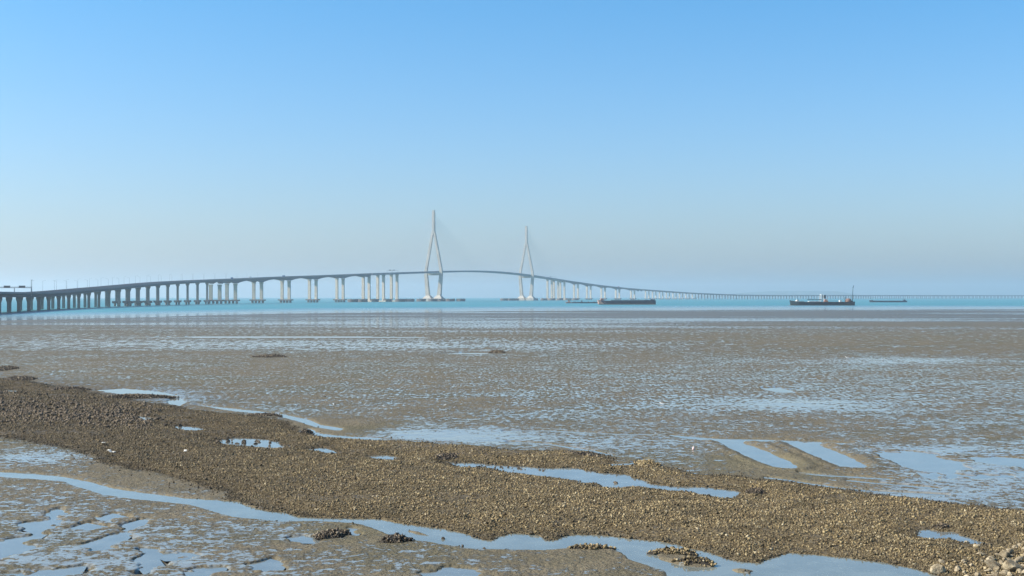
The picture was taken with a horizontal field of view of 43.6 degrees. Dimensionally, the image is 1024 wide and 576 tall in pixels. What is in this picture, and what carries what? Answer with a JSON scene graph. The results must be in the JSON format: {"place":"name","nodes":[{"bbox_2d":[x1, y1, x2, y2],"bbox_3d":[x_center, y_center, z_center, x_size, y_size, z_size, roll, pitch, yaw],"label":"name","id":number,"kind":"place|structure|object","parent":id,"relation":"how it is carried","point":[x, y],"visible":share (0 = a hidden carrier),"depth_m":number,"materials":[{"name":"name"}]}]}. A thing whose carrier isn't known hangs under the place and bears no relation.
{"place":"outdoors","nodes":[
{"label":"outdoors","id":0,"kind":"place"},
{"bbox_2d":[0,309,1023,575],"bbox_3d":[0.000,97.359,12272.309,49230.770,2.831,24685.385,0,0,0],"label":"mudflat","id":1,"kind":"structure","parent":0,"point":[944,383],"depth_m":134.20,"materials":[{"name":"brown soil"}]},
{"bbox_2d":[0,365,19,370],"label":"oyster clump","id":2,"kind":"object","parent":1,"relation":"on","point":[4,368],"visible":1,"depth_m":209.63,"materials":[{"name":"grey stone"}]},
{"bbox_2d":[2,375,37,380],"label":"oyster clump","id":3,"kind":"object","parent":1,"relation":"on","point":[15,378],"visible":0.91,"depth_m":182.39,"materials":[{"name":"grey stone"}]},
{"bbox_2d":[0,509,68,558],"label":"tide pool","id":4,"kind":"structure","parent":1,"relation":"on","point":[10,547],"depth_m":64.34,"materials":[{"name":"liquid"}]},
{"bbox_2d":[3,565,86,575],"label":"tide pool","id":5,"kind":"structure","parent":1,"relation":"on","point":[63,571],"depth_m":55.71,"materials":[{"name":"liquid"}]},
{"bbox_2d":[45,386,92,390],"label":"oyster clump","id":6,"kind":"object","parent":1,"relation":"on","point":[64,387],"visible":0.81,"depth_m":162.09,"materials":[{"name":"stone"}]},
{"bbox_2d":[0,390,151,428],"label":"shells","id":7,"kind":"object","parent":1,"relation":"on","point":[90,413],"visible":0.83,"depth_m":128.60,"materials":[{"name":"brown stone"}]},
{"bbox_2d":[71,523,105,530],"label":"tide pool","id":8,"kind":"structure","parent":1,"relation":"on","point":[87,526],"depth_m":66.58,"materials":[{"name":"liquid"}]},
{"bbox_2d":[94,513,125,520],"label":"tide pool","id":9,"kind":"structure","parent":1,"relation":"on","point":[108,517],"depth_m":69.59,"materials":[{"name":"liquid"}]},
{"bbox_2d":[73,518,147,550],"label":"tide pool","id":10,"kind":"structure","parent":1,"relation":"on","point":[105,543],"depth_m":63.29,"materials":[{"name":"liquid"}]},
{"bbox_2d":[100,393,179,398],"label":"oyster clump","id":11,"kind":"object","parent":1,"relation":"on","point":[135,395],"visible":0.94,"depth_m":150.50,"materials":[{"name":"stone"}]},
{"bbox_2d":[97,388,185,405],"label":"tide pool","id":12,"kind":"structure","parent":1,"relation":"on","point":[177,401],"depth_m":160.50,"materials":[{"name":"liquid"}]},
{"bbox_2d":[134,548,199,573],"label":"tide pool","id":13,"kind":"structure","parent":1,"relation":"on","point":[150,559],"depth_m":58.69,"materials":[{"name":"liquid"}]},
{"bbox_2d":[176,426,202,429],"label":"tide pool","id":14,"kind":"structure","parent":1,"relation":"on","point":[188,428],"depth_m":116.62,"materials":[{"name":"liquid"}]},
{"bbox_2d":[184,567,227,575],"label":"tide pool","id":15,"kind":"structure","parent":1,"relation":"on","point":[202,571],"depth_m":55.91,"materials":[{"name":"liquid"}]},
{"bbox_2d":[220,438,289,447],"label":"tide pool","id":16,"kind":"structure","parent":1,"relation":"on","point":[264,443],"depth_m":105.42,"materials":[{"name":"liquid"}]},
{"bbox_2d":[246,412,282,416],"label":"oyster clump","id":17,"kind":"object","parent":1,"relation":"on","point":[263,414],"visible":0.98,"depth_m":128.34,"materials":[{"name":"stone"}]},
{"bbox_2d":[246,559,284,571],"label":"tide pool","id":18,"kind":"structure","parent":1,"relation":"on","point":[269,565],"depth_m":57.16,"materials":[{"name":"liquid"}]},
{"bbox_2d":[251,353,287,357],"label":"oyster clump","id":19,"kind":"object","parent":1,"relation":"on","point":[269,355],"visible":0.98,"depth_m":252.38,"materials":[{"name":"grey stone"}]},
{"bbox_2d":[200,405,342,429],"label":"tide pool","id":20,"kind":"structure","parent":1,"relation":"on","point":[307,422],"depth_m":126.21,"materials":[{"name":"liquid"}]},
{"bbox_2d":[287,536,319,543],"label":"tide pool","id":21,"kind":"structure","parent":1,"relation":"on","point":[306,540],"depth_m":63.29,"materials":[{"name":"liquid"}]},
{"bbox_2d":[299,429,312,433],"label":"oyster clump","id":22,"kind":"object","parent":1,"relation":"on","point":[309,431],"visible":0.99,"depth_m":112.21,"materials":[{"name":"stone"}]},
{"bbox_2d":[192,336,427,337],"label":"tide pool","id":23,"kind":"structure","parent":1,"relation":"on","point":[299,337],"depth_m":377.36,"materials":[{"name":"liquid"}]},
{"bbox_2d":[310,448,336,452],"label":"tide pool","id":24,"kind":"structure","parent":1,"relation":"on","point":[324,450],"depth_m":99.92,"materials":[{"name":"liquid"}]},
{"bbox_2d":[313,527,351,540],"bbox_3d":[-9.067,12.242,63.895,1.735,0.575,2.161,0,0,23],"label":"oyster clump","id":25,"kind":"object","parent":1,"relation":"on","point":[330,533],"visible":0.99,"depth_m":63.55,"materials":[{"name":"grey stone"}]},
{"bbox_2d":[299,429,384,439],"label":"tide pool","id":26,"kind":"structure","parent":1,"relation":"on","point":[329,435],"depth_m":109.94,"materials":[{"name":"liquid"}]},
{"bbox_2d":[348,528,360,535],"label":"tide pool","id":27,"kind":"structure","parent":1,"relation":"on","point":[352,530],"depth_m":65.45,"materials":[{"name":"liquid"}]},
{"bbox_2d":[368,455,396,459],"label":"tide pool","id":28,"kind":"structure","parent":1,"relation":"on","point":[386,457],"depth_m":95.58,"materials":[{"name":"liquid"}]},
{"bbox_2d":[378,532,414,542],"bbox_3d":[-5.685,12.236,62.522,1.897,0.569,1.256,0,0,-29],"label":"oyster clump","id":29,"kind":"object","parent":1,"relation":"on","point":[395,538],"visible":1,"depth_m":62.31,"materials":[{"name":"grey stone"}]},
{"bbox_2d":[418,568,480,575],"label":"tide pool","id":30,"kind":"structure","parent":1,"relation":"on","point":[455,572],"depth_m":55.71,"materials":[{"name":"liquid"}]},
{"bbox_2d":[435,453,463,459],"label":"oyster clump","id":31,"kind":"object","parent":1,"relation":"on","point":[442,456],"visible":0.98,"depth_m":94.30,"materials":[{"name":"grey stone"}]},
{"bbox_2d":[446,353,486,353],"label":"tide pool","id":32,"kind":"structure","parent":1,"relation":"on","point":[466,353],"depth_m":270.91,"materials":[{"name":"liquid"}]},
{"bbox_2d":[0,472,937,575],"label":"tidal creek","id":33,"kind":"structure","parent":1,"relation":"on","point":[787,564],"depth_m":62.01,"materials":[{"name":"liquid"}]},
{"bbox_2d":[646,546,700,555],"bbox_3d":[7.492,12.278,59.768,2.609,0.446,1.225,0,0,0],"label":"oyster clump","id":34,"kind":"object","parent":33,"relation":"in","point":[674,550],"visible":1,"depth_m":59.54,"materials":[{"name":"beige stone"}]},
{"bbox_2d":[671,554,716,566],"bbox_3d":[8.208,12.241,57.539,2.199,0.491,1.416,0,0,38],"label":"oyster clump","id":35,"kind":"object","parent":33,"relation":"in","point":[692,559],"visible":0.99,"depth_m":57.28,"materials":[{"name":"beige stone"}]},
{"bbox_2d":[488,350,505,352],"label":"oyster clump","id":36,"kind":"object","parent":1,"relation":"on","point":[497,351],"visible":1,"depth_m":272.79,"materials":[{"name":"grey stone"}]},
{"bbox_2d":[0,378,1023,575],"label":"oyster shells","id":37,"kind":"object","parent":1,"relation":"on","point":[799,512],"visible":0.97,"depth_m":76.94},
{"bbox_2d":[508,442,612,455],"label":"tide pool","id":38,"kind":"structure","parent":1,"relation":"on","point":[562,446],"depth_m":102.60,"materials":[{"name":"liquid"}]},
{"bbox_2d":[502,430,654,434],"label":"tide pool","id":39,"kind":"structure","parent":1,"relation":"on","point":[577,432],"depth_m":113.19,"materials":[{"name":"liquid"}]},
{"bbox_2d":[561,450,598,456],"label":"oyster clump","id":40,"kind":"object","parent":1,"relation":"on","point":[587,454],"visible":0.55,"depth_m":95.57,"materials":[{"name":"stone"}]},
{"bbox_2d":[567,543,616,549],"bbox_3d":[3.797,12.295,60.812,2.540,0.427,1.058,0,0,0],"label":"oyster clump","id":41,"kind":"object","parent":1,"relation":"on","point":[590,546],"visible":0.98,"depth_m":60.57,"materials":[{"name":"beige stone"}]},
{"bbox_2d":[450,462,740,497],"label":"tide pool","id":42,"kind":"structure","parent":1,"relation":"on","point":[603,479],"depth_m":85.00,"materials":[{"name":"liquid"}]},
{"bbox_2d":[611,459,647,465],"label":"tide pool","id":43,"kind":"structure","parent":1,"relation":"on","point":[626,463],"depth_m":92.13,"materials":[{"name":"liquid"}]},
{"bbox_2d":[633,459,660,466],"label":"oyster clump","id":44,"kind":"object","parent":1,"relation":"on","point":[648,462],"visible":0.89,"depth_m":90.37,"materials":[{"name":"beige stone"}]},
{"bbox_2d":[745,487,766,493],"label":"oyster clump","id":45,"kind":"object","parent":1,"relation":"on","point":[755,490],"visible":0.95,"depth_m":77.65,"materials":[{"name":"grey stone"}]},
{"bbox_2d":[720,442,796,467],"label":"tide pool","id":46,"kind":"structure","parent":1,"relation":"on","point":[759,455],"depth_m":96.78,"materials":[{"name":"liquid"}]},
{"bbox_2d":[670,435,850,444],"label":"tide pool","id":47,"kind":"structure","parent":1,"relation":"on","point":[760,440],"depth_m":106.88,"materials":[{"name":"liquid"}]},
{"bbox_2d":[761,387,794,392],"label":"tide pool","id":48,"kind":"structure","parent":1,"relation":"on","point":[778,389],"depth_m":163.93,"materials":[{"name":"liquid"}]},
{"bbox_2d":[790,444,866,467],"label":"tide pool","id":49,"kind":"structure","parent":1,"relation":"on","point":[831,456],"depth_m":96.78,"materials":[{"name":"liquid"}]},
{"bbox_2d":[798,472,889,479],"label":"tide pool","id":50,"kind":"structure","parent":1,"relation":"on","point":[844,476],"depth_m":85.47,"materials":[{"name":"liquid"}]},
{"bbox_2d":[764,477,948,495],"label":"tide pool","id":51,"kind":"structure","parent":1,"relation":"on","point":[860,489],"depth_m":79.29,"materials":[{"name":"liquid"}]},
{"bbox_2d":[846,480,939,488],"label":"tide pool","id":52,"kind":"structure","parent":1,"relation":"on","point":[893,484],"depth_m":81.83,"materials":[{"name":"liquid"}]},
{"bbox_2d":[930,564,945,573],"bbox_3d":[18.454,12.223,55.469,0.714,0.552,0.487,0,0,5],"label":"rock","id":53,"kind":"object","parent":1,"relation":"on","point":[936,568],"visible":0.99,"depth_m":55.29,"materials":[{"name":"stone"}]},
{"bbox_2d":[932,521,950,528],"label":"oyster clump","id":54,"kind":"object","parent":1,"relation":"on","point":[941,525],"visible":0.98,"depth_m":66.00,"materials":[{"name":"grey stone"}]},
{"bbox_2d":[865,447,1023,480],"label":"tide pool","id":55,"kind":"structure","parent":1,"relation":"on","point":[921,461],"depth_m":92.14,"materials":[{"name":"liquid"}]},
{"bbox_2d":[917,530,985,543],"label":"tide pool","id":56,"kind":"structure","parent":1,"relation":"on","point":[934,534],"depth_m":64.34,"materials":[{"name":"liquid"}]},
{"bbox_2d":[954,565,960,571],"bbox_3d":[19.326,12.199,55.553,0.266,0.290,0.437,0,0,32],"label":"rock","id":57,"kind":"object","parent":1,"relation":"on","point":[957,568],"visible":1,"depth_m":55.48,"materials":[{"name":"stone"}]},
{"bbox_2d":[984,560,1000,568],"bbox_3d":[20.821,12.037,55.421,0.843,0.442,0.489,18,4,-2],"label":"rock","id":58,"kind":"object","parent":1,"relation":"on","point":[990,564],"visible":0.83,"depth_m":55.32,"materials":[{"name":"stone"}]},
{"bbox_2d":[999,550,1008,557],"bbox_3d":[22.385,12.111,58.282,0.450,0.316,0.383,-11,-4,12],"label":"rock","id":59,"kind":"object","parent":1,"relation":"on","point":[1003,553],"visible":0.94,"depth_m":58.17,"materials":[{"name":"stone"}]},
{"bbox_2d":[1001,559,1022,571],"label":"rock","id":60,"kind":"object","parent":1,"relation":"on","point":[1010,565],"visible":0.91,"depth_m":54.77,"materials":[{"name":"stone"}]},
{"bbox_2d":[1014,556,1023,561],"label":"rock","id":61,"kind":"object","parent":1,"relation":"on","point":[1019,558],"visible":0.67,"depth_m":56.77,"materials":[{"name":"stone"}]},
{"bbox_2d":[0,297,1023,336],"bbox_3d":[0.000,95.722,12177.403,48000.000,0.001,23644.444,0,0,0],"label":"sea","id":62,"kind":"structure","parent":0,"point":[269,305],"depth_m":1583.61,"materials":[{"name":"liquid"}]},
{"bbox_2d":[0,279,222,312],"bbox_3d":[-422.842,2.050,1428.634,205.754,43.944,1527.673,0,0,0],"label":"viaduct","id":63,"kind":"object","parent":62,"relation":"in","point":[49,295],"visible":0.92,"depth_m":1514.83,"materials":[{"name":"concrete"}]},
{"bbox_2d":[0,286,31,294],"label":"sign gantry","id":64,"kind":"object","parent":63,"relation":"on","point":[17,287],"visible":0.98,"depth_m":1044.73,"materials":[{"name":"metal"}]},
{"bbox_2d":[207,274,370,303],"bbox_3d":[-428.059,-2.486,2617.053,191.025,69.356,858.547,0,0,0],"label":"approach bridge","id":65,"kind":"structure","parent":62,"relation":"in","point":[260,280],"depth_m":2617.56,"materials":[{"name":"concrete"}]},
{"bbox_2d":[347,299,357,301],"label":"ship dolphin","id":66,"kind":"object","parent":62,"relation":"in","point":[352,300],"visible":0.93,"depth_m":2949.45,"materials":[{"name":"concrete"}]},
{"bbox_2d":[358,299,367,301],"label":"ship dolphin","id":67,"kind":"object","parent":62,"relation":"in","point":[362,300],"visible":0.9,"depth_m":2999.02,"materials":[{"name":"concrete"}]},
{"bbox_2d":[395,298,404,301],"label":"ship dolphin","id":68,"kind":"object","parent":62,"relation":"in","point":[399,300],"visible":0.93,"depth_m":3149.68,"materials":[{"name":"concrete"}]},
{"bbox_2d":[362,210,566,301],"bbox_3d":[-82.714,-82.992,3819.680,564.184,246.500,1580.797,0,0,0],"label":"cable stayed bridge","id":69,"kind":"structure","parent":62,"relation":"on","point":[440,272],"depth_m":3441.83,"materials":[{"name":"concrete"}]},
{"bbox_2d":[562,280,642,299],"bbox_3d":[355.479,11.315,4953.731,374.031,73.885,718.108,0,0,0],"label":"approach bridge","id":70,"kind":"structure","parent":62,"relation":"in","point":[600,286],"depth_m":4965.12,"materials":[{"name":"concrete"}]},
{"bbox_2d":[597,299,655,304],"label":"cargo barge","id":71,"kind":"object","parent":62,"relation":"on","point":[629,302],"visible":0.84,"depth_m":1970.70,"materials":[{"name":"blue paint"}]},
{"bbox_2d":[789,285,854,304],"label":"dredger","id":72,"kind":"object","parent":62,"relation":"on","point":[848,301],"visible":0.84,"depth_m":1770.45,"materials":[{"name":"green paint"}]},
{"bbox_2d":[642,289,1023,299],"bbox_3d":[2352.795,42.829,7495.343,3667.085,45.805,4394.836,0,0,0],"label":"viaduct","id":73,"kind":"object","parent":62,"relation":"in","point":[673,292],"visible":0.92,"depth_m":6610.30,"materials":[{"name":"concrete"}]},
{"bbox_2d":[869,299,906,301],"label":"cargo barge","id":74,"kind":"object","parent":62,"relation":"on","point":[904,300],"visible":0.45,"depth_m":2817.20,"materials":[{"name":"blue paint"}]},
{"bbox_2d":[0,0,1023,296],"label":"sky","id":75,"kind":"structure","parent":0,"point":[876,147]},
{"bbox_2d":[691,291,879,297],"bbox_3d":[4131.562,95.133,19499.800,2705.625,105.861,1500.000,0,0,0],"label":"hills","id":76,"kind":"structure","parent":0,"point":[797,293],"depth_m":19035.32,"materials":[{"name":"grey"}]}
]}

